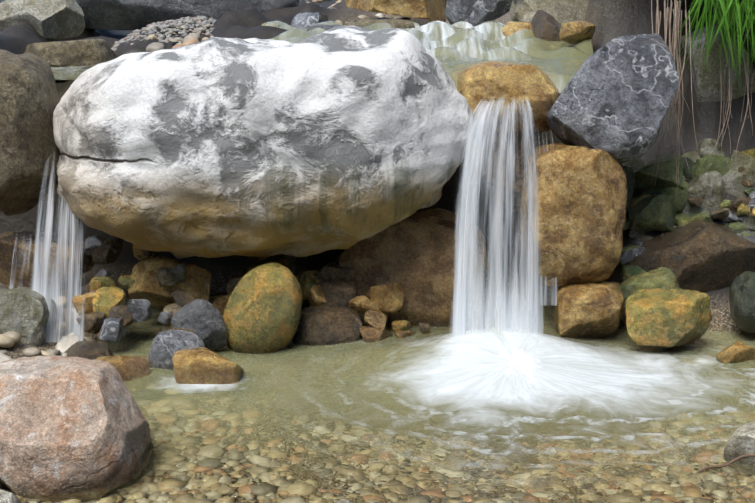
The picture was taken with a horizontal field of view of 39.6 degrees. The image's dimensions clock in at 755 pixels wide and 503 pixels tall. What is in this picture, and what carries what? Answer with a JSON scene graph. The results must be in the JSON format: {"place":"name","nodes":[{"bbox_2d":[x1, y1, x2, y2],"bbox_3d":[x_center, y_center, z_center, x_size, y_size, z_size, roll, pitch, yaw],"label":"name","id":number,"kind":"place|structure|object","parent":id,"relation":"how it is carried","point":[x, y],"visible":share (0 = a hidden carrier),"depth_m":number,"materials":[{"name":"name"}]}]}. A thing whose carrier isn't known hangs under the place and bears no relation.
{"place":"outdoors","nodes":[
{"label":"outdoors","id":0,"kind":"place"},
{"bbox_2d":[9,231,42,288],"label":"waterfall water","id":1,"kind":"structure","parent":0,"point":[23,256],"depth_m":4.25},
{"bbox_2d":[50,66,92,79],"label":"stream water","id":2,"kind":"structure","parent":0,"point":[66,73],"depth_m":4.70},
{"bbox_2d":[0,293,754,502],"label":"pool water","id":3,"kind":"structure","parent":0,"point":[433,414],"depth_m":3.42,"materials":[{"name":"liquid"}]},
{"bbox_2d":[0,489,21,502],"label":"rock","id":4,"kind":"object","parent":3,"relation":"in","point":[7,497],"visible":1,"depth_m":2.78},
{"bbox_2d":[0,287,55,345],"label":"rock","id":5,"kind":"object","parent":3,"relation":"in","point":[24,312],"visible":0.54,"depth_m":3.99,"materials":[{"name":"stone"}]},
{"bbox_2d":[88,328,100,333],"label":"rock","id":6,"kind":"object","parent":3,"relation":"on","point":[96,331],"visible":0.23,"depth_m":4.11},
{"bbox_2d":[76,311,105,331],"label":"rock","id":7,"kind":"object","parent":6,"relation":"on","point":[94,320],"visible":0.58,"depth_m":4.06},
{"bbox_2d":[92,287,126,317],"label":"rock","id":8,"kind":"object","parent":6,"relation":"on","point":[105,300],"visible":0.75,"depth_m":4.13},
{"bbox_2d":[89,276,114,291],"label":"rock","id":9,"kind":"object","parent":8,"relation":"on","point":[96,283],"visible":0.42,"depth_m":4.18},
{"bbox_2d":[85,283,89,292],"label":"rock","id":10,"kind":"object","parent":9,"relation":"on","point":[87,289],"depth_m":4.24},
{"bbox_2d":[95,270,109,276],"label":"rock","id":11,"kind":"object","parent":10,"relation":"on","point":[106,273],"visible":0.62,"depth_m":4.27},
{"bbox_2d":[126,299,151,321],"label":"rock","id":12,"kind":"object","parent":3,"relation":"on","point":[139,310],"visible":0.73,"depth_m":4.18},
{"bbox_2d":[128,256,210,309],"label":"rock","id":13,"kind":"object","parent":3,"relation":"in","point":[155,293],"visible":0.81,"depth_m":4.27,"materials":[{"name":"stone"}]},
{"bbox_2d":[118,275,134,289],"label":"rock","id":14,"kind":"object","parent":13,"relation":"on","point":[126,282],"visible":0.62,"depth_m":4.25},
{"bbox_2d":[132,245,153,259],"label":"rock","id":15,"kind":"object","parent":13,"relation":"on","point":[138,254],"visible":0.33,"depth_m":4.37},
{"bbox_2d":[158,267,177,285],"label":"rock","id":16,"kind":"object","parent":13,"relation":"on","point":[166,277],"visible":1,"depth_m":4.22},
{"bbox_2d":[157,251,182,259],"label":"rock","id":17,"kind":"object","parent":13,"relation":"on","point":[166,254],"visible":0.17,"depth_m":4.38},
{"bbox_2d":[170,262,186,281],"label":"rock","id":18,"kind":"object","parent":13,"relation":"on","point":[179,272],"visible":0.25,"depth_m":4.26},
{"bbox_2d":[209,295,223,315],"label":"rock","id":19,"kind":"object","parent":13,"relation":"on","point":[212,299],"visible":0.08,"depth_m":4.38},
{"bbox_2d":[213,294,229,312],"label":"rock","id":20,"kind":"object","parent":19,"relation":"on","point":[219,303],"visible":0.5,"depth_m":4.32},
{"bbox_2d":[226,274,243,295],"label":"rock","id":21,"kind":"object","parent":19,"relation":"on","point":[234,281],"visible":0.27,"depth_m":4.33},
{"bbox_2d":[246,254,288,272],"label":"rock","id":22,"kind":"object","parent":21,"relation":"on","point":[252,262],"visible":0.21,"depth_m":4.44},
{"bbox_2d":[162,303,181,330],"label":"rock","id":23,"kind":"object","parent":3,"relation":"on","point":[173,307],"visible":0.17,"depth_m":4.12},
{"bbox_2d":[158,311,172,325],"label":"rock","id":24,"kind":"object","parent":23,"relation":"on","point":[165,317],"visible":0.65,"depth_m":4.10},
{"bbox_2d":[171,290,195,306],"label":"rock","id":25,"kind":"object","parent":23,"relation":"on","point":[182,298],"visible":0.54,"depth_m":4.15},
{"bbox_2d":[149,330,204,369],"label":"rock","id":26,"kind":"object","parent":3,"relation":"in","point":[166,346],"visible":0.56,"depth_m":3.92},
{"bbox_2d":[171,299,226,350],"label":"rock","id":27,"kind":"object","parent":3,"relation":"in","point":[203,319],"visible":0.75,"depth_m":4.02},
{"bbox_2d":[172,347,243,383],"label":"rock","id":28,"kind":"object","parent":3,"relation":"in","point":[200,365],"visible":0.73,"depth_m":3.76,"materials":[{"name":"stone"}]},
{"bbox_2d":[223,263,301,353],"bbox_3d":[-0.449,0.239,4.130,0.295,0.406,0.248,22,13,-4],"label":"boulder","id":29,"kind":"object","parent":3,"relation":"in","point":[262,312],"visible":0.9,"depth_m":4.04,"materials":[{"name":"stone"}]},
{"bbox_2d":[292,305,363,345],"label":"rock","id":30,"kind":"object","parent":3,"relation":"in","point":[322,325],"visible":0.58,"depth_m":4.19,"materials":[{"name":"stone"}]},
{"bbox_2d":[309,285,326,306],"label":"rock","id":31,"kind":"object","parent":30,"relation":"on","point":[316,296],"visible":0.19,"depth_m":4.29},
{"bbox_2d":[296,270,319,299],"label":"rock","id":32,"kind":"object","parent":31,"relation":"on","point":[308,280],"visible":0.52,"depth_m":4.36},
{"bbox_2d":[318,279,356,307],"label":"rock","id":33,"kind":"object","parent":30,"relation":"on","point":[339,293],"visible":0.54,"depth_m":4.28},
{"bbox_2d":[349,295,387,325],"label":"rock","id":34,"kind":"object","parent":3,"relation":"on","point":[360,305],"visible":0.5,"depth_m":4.26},
{"bbox_2d":[370,283,403,312],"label":"rock","id":35,"kind":"object","parent":34,"relation":"on","point":[388,298],"visible":0.94,"depth_m":4.27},
{"bbox_2d":[360,326,392,341],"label":"rock","id":36,"kind":"object","parent":3,"relation":"in","point":[370,334],"visible":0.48,"depth_m":4.20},
{"bbox_2d":[364,310,385,329],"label":"rock","id":37,"kind":"object","parent":36,"relation":"on","point":[375,319],"visible":0.94,"depth_m":4.22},
{"bbox_2d":[385,311,398,325],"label":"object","id":38,"kind":"object","parent":3,"relation":"on","point":[391,316],"visible":0.17,"depth_m":4.39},
{"bbox_2d":[392,319,411,331],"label":"rock","id":39,"kind":"object","parent":3,"relation":"on","point":[398,325],"visible":0.85,"depth_m":4.31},
{"bbox_2d":[395,330,413,338],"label":"rock","id":40,"kind":"object","parent":3,"relation":"in","point":[400,334],"visible":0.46,"depth_m":4.23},
{"bbox_2d":[418,323,429,333],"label":"rock","id":41,"kind":"object","parent":3,"relation":"on","point":[424,327],"visible":1,"depth_m":4.27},
{"bbox_2d":[450,96,544,336],"bbox_3d":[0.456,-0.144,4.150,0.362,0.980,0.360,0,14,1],"label":"waterfall water","id":42,"kind":"structure","parent":3,"relation":"on","point":[496,231],"depth_m":4.09,"materials":[{"name":"liquid"}]},
{"bbox_2d":[554,281,624,337],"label":"rock","id":43,"kind":"object","parent":3,"relation":"on","point":[587,310],"visible":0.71,"depth_m":4.14,"materials":[{"name":"stone"}]},
{"bbox_2d":[519,143,626,286],"bbox_3d":[0.791,-0.153,4.261,0.408,0.577,0.405,-1,8,-3],"label":"waterfall rock","id":44,"kind":"object","parent":43,"relation":"on","point":[582,198],"visible":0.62,"depth_m":4.10,"materials":[{"name":"stone"}]},
{"bbox_2d":[483,132,541,210],"bbox_3d":[0.635,-0.355,4.476,0.387,0.411,0.279,0,14,1],"label":"rock","id":45,"kind":"object","parent":44,"relation":"on","point":[520,164],"depth_m":4.37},
{"bbox_2d":[457,61,559,135],"bbox_3d":[0.533,-0.643,4.426,0.479,0.310,0.555,0,3,1],"label":"lip rock","id":46,"kind":"object","parent":45,"relation":"on","point":[535,86],"visible":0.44,"depth_m":4.19,"materials":[{"name":"stone"}]},
{"bbox_2d":[537,125,556,305],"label":"waterfall","id":47,"kind":"structure","parent":44,"relation":"on","point":[551,295],"depth_m":4.18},
{"bbox_2d":[546,33,678,163],"bbox_3d":[0.934,-0.631,4.215,0.459,0.555,0.404,14,14,-2],"label":"boulder","id":48,"kind":"object","parent":44,"relation":"on","point":[615,97],"visible":0.9,"depth_m":4.11,"materials":[{"name":"stone"}]},
{"bbox_2d":[622,166,634,208],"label":"bank rock","id":49,"kind":"object","parent":44,"relation":"on","point":[629,173],"visible":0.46,"depth_m":4.36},
{"bbox_2d":[625,288,711,346],"bbox_3d":[1.141,0.269,4.129,0.349,0.242,0.238,-7,14,3],"label":"rock","id":50,"kind":"object","parent":3,"relation":"on","point":[667,317],"visible":1,"depth_m":4.03,"materials":[{"name":"stone"}]},
{"bbox_2d":[698,454,754,472],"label":"twig branch","id":51,"kind":"object","parent":3,"relation":"on","point":[729,462],"visible":1,"depth_m":3.00,"materials":[{"name":"brown plant"}]},
{"bbox_2d":[716,341,754,363],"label":"rock","id":52,"kind":"object","parent":3,"relation":"on","point":[737,351],"visible":0.83,"depth_m":3.98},
{"bbox_2d":[723,421,754,466],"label":"rock","id":53,"kind":"object","parent":3,"relation":"in","point":[741,440],"visible":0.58,"depth_m":3.12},
{"bbox_2d":[0,0,754,358],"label":"rock wall","id":54,"kind":"structure","parent":0,"point":[610,20],"depth_m":4.86,"materials":[{"name":"stone"}]},
{"bbox_2d":[0,49,59,215],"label":"rock","id":55,"kind":"object","parent":54,"relation":"on","point":[29,99],"visible":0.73,"depth_m":4.14,"materials":[{"name":"stone"}]},
{"bbox_2d":[0,0,84,40],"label":"rock","id":56,"kind":"object","parent":54,"relation":"on","point":[49,20],"visible":0.81,"depth_m":5.77,"materials":[{"name":"stone"}]},
{"bbox_2d":[0,231,94,288],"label":"rock","id":57,"kind":"object","parent":54,"relation":"on","point":[22,275],"visible":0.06,"depth_m":4.40,"materials":[{"name":"stone"}]},
{"bbox_2d":[84,235,116,255],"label":"rock","id":58,"kind":"object","parent":57,"relation":"on","point":[93,242],"visible":0.5,"depth_m":4.37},
{"bbox_2d":[91,237,122,264],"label":"rock","id":59,"kind":"object","parent":58,"relation":"on","point":[100,256],"visible":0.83,"depth_m":4.39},
{"bbox_2d":[31,157,84,341],"bbox_3d":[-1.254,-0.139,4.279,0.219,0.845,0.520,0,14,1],"label":"waterfall water","id":60,"kind":"structure","parent":54,"relation":"on","point":[70,317],"depth_m":4.16,"materials":[{"name":"liquid"}]},
{"bbox_2d":[24,39,114,80],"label":"flat rock","id":61,"kind":"object","parent":54,"relation":"on","point":[86,52],"visible":0.33,"depth_m":4.98,"materials":[{"name":"stone"}]},
{"bbox_2d":[0,356,153,494],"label":"boulder","id":62,"kind":"object","parent":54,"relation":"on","point":[68,425],"visible":0.9,"depth_m":2.97,"materials":[{"name":"stone"}]},
{"bbox_2d":[72,293,95,315],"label":"rock","id":63,"kind":"object","parent":54,"relation":"on","point":[77,300],"visible":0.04,"depth_m":4.13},
{"bbox_2d":[64,340,113,359],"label":"rock","id":64,"kind":"object","parent":54,"relation":"on","point":[91,350],"visible":0.42,"depth_m":3.95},
{"bbox_2d":[99,317,124,341],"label":"rock","id":65,"kind":"object","parent":64,"relation":"on","point":[112,329],"visible":0.98,"depth_m":4.04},
{"bbox_2d":[108,304,132,327],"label":"rock","id":66,"kind":"object","parent":65,"relation":"on","point":[122,311],"visible":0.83,"depth_m":4.09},
{"bbox_2d":[94,356,149,381],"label":"rock","id":67,"kind":"object","parent":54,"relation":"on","point":[129,368],"visible":0.27,"depth_m":3.83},
{"bbox_2d":[113,26,210,57],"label":"gravel","id":68,"kind":"structure","parent":54,"relation":"on","point":[122,47],"depth_m":5.30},
{"bbox_2d":[111,16,215,53],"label":"gravel pebbles","id":69,"kind":"object","parent":68,"relation":"on","point":[182,28],"visible":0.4,"depth_m":5.39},
{"bbox_2d":[76,0,299,30],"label":"slab rock","id":70,"kind":"object","parent":54,"relation":"on","point":[132,15],"visible":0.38,"depth_m":6.30,"materials":[{"name":"stone"}]},
{"bbox_2d":[0,0,409,362],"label":"bank pebbles","id":71,"kind":"object","parent":54,"relation":"on","point":[10,339],"visible":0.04,"depth_m":4.10,"materials":[{"name":"stone"}]},
{"bbox_2d":[53,26,472,257],"bbox_3d":[-0.476,-0.461,4.414,1.721,0.961,1.089,0,11,-2],"label":"boulder","id":72,"kind":"object","parent":54,"relation":"on","point":[341,137],"visible":0.94,"depth_m":3.94,"materials":[{"name":"stone"}]},
{"bbox_2d":[291,12,327,27],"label":"rock","id":73,"kind":"object","parent":54,"relation":"on","point":[302,20],"visible":0.44,"depth_m":5.33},
{"bbox_2d":[306,24,340,30],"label":"rock","id":74,"kind":"object","parent":54,"relation":"on","point":[322,26],"visible":0.12,"depth_m":5.12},
{"bbox_2d":[346,19,414,28],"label":"rock","id":75,"kind":"object","parent":54,"relation":"on","point":[401,23],"visible":0.25,"depth_m":5.26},
{"bbox_2d":[345,0,445,21],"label":"rock","id":76,"kind":"object","parent":54,"relation":"on","point":[431,10],"visible":0.92,"depth_m":5.55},
{"bbox_2d":[339,208,489,326],"bbox_3d":[0.152,0.153,4.548,0.656,0.678,0.399,0,14,1],"label":"rock","id":77,"kind":"object","parent":54,"relation":"on","point":[413,255],"visible":0.38,"depth_m":4.36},
{"bbox_2d":[509,0,588,22],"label":"rock","id":78,"kind":"object","parent":54,"relation":"on","point":[560,11],"visible":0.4,"depth_m":5.58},
{"bbox_2d":[623,219,631,229],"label":"rock","id":79,"kind":"object","parent":54,"relation":"on","point":[628,224],"visible":0.46,"depth_m":4.50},
{"bbox_2d":[622,158,646,172],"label":"rock","id":80,"kind":"object","parent":54,"relation":"on","point":[636,165],"visible":0.27,"depth_m":4.57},
{"bbox_2d":[629,219,653,237],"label":"rock","id":81,"kind":"object","parent":54,"relation":"on","point":[635,231],"visible":0.29,"depth_m":4.50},
{"bbox_2d":[618,267,680,300],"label":"rock","id":82,"kind":"object","parent":54,"relation":"on","point":[662,278],"visible":0.46,"depth_m":4.19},
{"bbox_2d":[629,192,676,230],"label":"bank rock","id":83,"kind":"object","parent":54,"relation":"on","point":[655,212],"visible":0.92,"depth_m":4.44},
{"bbox_2d":[634,153,683,191],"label":"bank rock","id":84,"kind":"object","parent":54,"relation":"on","point":[665,176],"visible":0.77,"depth_m":4.47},
{"bbox_2d":[641,180,689,212],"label":"rock","id":85,"kind":"object","parent":54,"relation":"on","point":[680,201],"visible":0.38,"depth_m":4.49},
{"bbox_2d":[618,219,754,292],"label":"slab rock","id":86,"kind":"object","parent":54,"relation":"on","point":[703,256],"visible":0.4,"depth_m":4.33,"materials":[{"name":"stone"}]},
{"bbox_2d":[620,247,644,264],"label":"rock","id":87,"kind":"object","parent":86,"relation":"on","point":[628,255],"visible":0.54,"depth_m":4.42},
{"bbox_2d":[622,244,639,252],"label":"rock","id":88,"kind":"object","parent":87,"relation":"on","point":[630,246],"visible":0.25,"depth_m":4.46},
{"bbox_2d":[620,265,645,281],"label":"rock","id":89,"kind":"object","parent":86,"relation":"on","point":[627,272],"visible":0.21,"depth_m":4.42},
{"bbox_2d":[675,212,712,226],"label":"rock","id":90,"kind":"object","parent":86,"relation":"on","point":[682,219],"visible":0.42,"depth_m":4.46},
{"bbox_2d":[687,197,701,206],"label":"rock","id":91,"kind":"object","parent":90,"relation":"on","point":[695,201],"visible":1,"depth_m":4.45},
{"bbox_2d":[711,208,728,217],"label":"rock","id":92,"kind":"object","parent":86,"relation":"on","point":[722,213],"visible":0.98,"depth_m":4.45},
{"bbox_2d":[682,157,694,178],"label":"rock","id":93,"kind":"object","parent":54,"relation":"on","point":[687,172],"visible":0.31,"depth_m":4.57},
{"bbox_2d":[682,151,699,162],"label":"rock","id":94,"kind":"object","parent":54,"relation":"on","point":[693,156],"visible":0.12,"depth_m":4.59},
{"bbox_2d":[651,0,754,197],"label":"hanging roots","id":95,"kind":"object","parent":54,"relation":"on","point":[676,20],"visible":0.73,"depth_m":4.33,"materials":[{"name":"brown plant"}]},
{"bbox_2d":[682,171,725,218],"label":"bank rock","id":96,"kind":"object","parent":54,"relation":"on","point":[708,188],"visible":0.62,"depth_m":4.48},
{"bbox_2d":[695,154,732,175],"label":"rock","id":97,"kind":"object","parent":96,"relation":"on","point":[721,164],"visible":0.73,"depth_m":4.52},
{"bbox_2d":[671,0,754,94],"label":"grass tuft","id":98,"kind":"object","parent":54,"relation":"on","point":[736,9],"depth_m":4.30,"materials":[{"name":"plant"}]},
{"bbox_2d":[681,26,754,101],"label":"boulder","id":99,"kind":"object","parent":54,"relation":"on","point":[708,89],"visible":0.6,"depth_m":4.64,"materials":[{"name":"stone"}]},
{"bbox_2d":[710,208,738,221],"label":"rock","id":100,"kind":"object","parent":54,"relation":"on","point":[731,217],"visible":0.46,"depth_m":4.47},
{"bbox_2d":[730,200,740,207],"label":"rock","id":101,"kind":"object","parent":100,"relation":"on","point":[735,203],"visible":1,"depth_m":4.45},
{"bbox_2d":[729,197,751,214],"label":"rock","id":102,"kind":"object","parent":101,"relation":"on","point":[745,200],"visible":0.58,"depth_m":4.47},
{"bbox_2d":[720,199,730,208],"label":"rock","id":103,"kind":"object","parent":54,"relation":"on","point":[725,203],"visible":0.27,"depth_m":4.48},
{"bbox_2d":[722,221,747,232],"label":"rock","id":104,"kind":"object","parent":54,"relation":"on","point":[725,224],"visible":0.21,"depth_m":4.48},
{"bbox_2d":[728,221,744,228],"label":"rock","id":105,"kind":"object","parent":54,"relation":"on","point":[736,225],"visible":0.1,"depth_m":4.47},
{"bbox_2d":[736,215,744,221],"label":"rock","id":106,"kind":"object","parent":105,"relation":"on","point":[741,217],"visible":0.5,"depth_m":4.47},
{"bbox_2d":[736,203,749,214],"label":"rock","id":107,"kind":"object","parent":106,"relation":"on","point":[742,209],"visible":0.92,"depth_m":4.45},
{"bbox_2d":[723,150,754,197],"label":"bank rock","id":108,"kind":"object","parent":54,"relation":"on","point":[733,177],"visible":0.42,"depth_m":4.52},
{"bbox_2d":[742,148,754,158],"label":"rock","id":109,"kind":"object","parent":108,"relation":"on","point":[750,153],"visible":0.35,"depth_m":4.55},
{"bbox_2d":[729,271,754,332],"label":"bank rock","id":110,"kind":"object","parent":54,"relation":"on","point":[742,298],"visible":1,"depth_m":4.17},
{"bbox_2d":[736,230,754,243],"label":"bank rock","id":111,"kind":"object","parent":54,"relation":"on","point":[751,237],"visible":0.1,"depth_m":4.43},
{"bbox_2d":[741,213,754,229],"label":"rock","id":112,"kind":"object","parent":54,"relation":"on","point":[748,221],"visible":0.81,"depth_m":4.48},
{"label":"small rock","id":113,"kind":"object","parent":54,"relation":"on","visible":0},
{"bbox_2d":[697,138,724,157],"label":"rock","id":114,"kind":"object","parent":113,"relation":"on","point":[706,147],"visible":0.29,"depth_m":4.56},
{"bbox_2d":[261,21,592,92],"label":"stream water","id":115,"kind":"structure","parent":0,"point":[455,49],"depth_m":4.76,"materials":[{"name":"liquid"}]},
{"bbox_2d":[445,0,512,25],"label":"rock","id":116,"kind":"object","parent":115,"relation":"on","point":[475,12],"visible":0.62,"depth_m":5.45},
{"bbox_2d":[502,22,532,36],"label":"rock","id":117,"kind":"object","parent":115,"relation":"on","point":[509,28],"visible":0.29,"depth_m":5.04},
{"bbox_2d":[531,10,561,41],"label":"rock","id":118,"kind":"object","parent":115,"relation":"on","point":[545,25],"visible":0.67,"depth_m":4.89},
{"bbox_2d":[559,21,594,43],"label":"rock","id":119,"kind":"object","parent":115,"relation":"on","point":[575,32],"visible":0.94,"depth_m":4.75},
{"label":"small rock","id":120,"kind":"object","parent":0,"visible":0},
{"bbox_2d":[628,194,651,207],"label":"rock","id":121,"kind":"object","parent":120,"relation":"on","point":[635,200],"visible":0.1,"depth_m":4.53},
{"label":"small rock","id":122,"kind":"object","parent":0,"visible":0},
{"bbox_2d":[318,260,353,281],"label":"rock","id":123,"kind":"object","parent":122,"relation":"on","point":[331,270],"visible":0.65,"depth_m":4.36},
{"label":"small rock","id":124,"kind":"object","parent":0,"visible":0},
{"bbox_2d":[738,166,754,186],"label":"rock","id":125,"kind":"object","parent":124,"relation":"on","point":[746,183],"visible":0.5,"depth_m":4.51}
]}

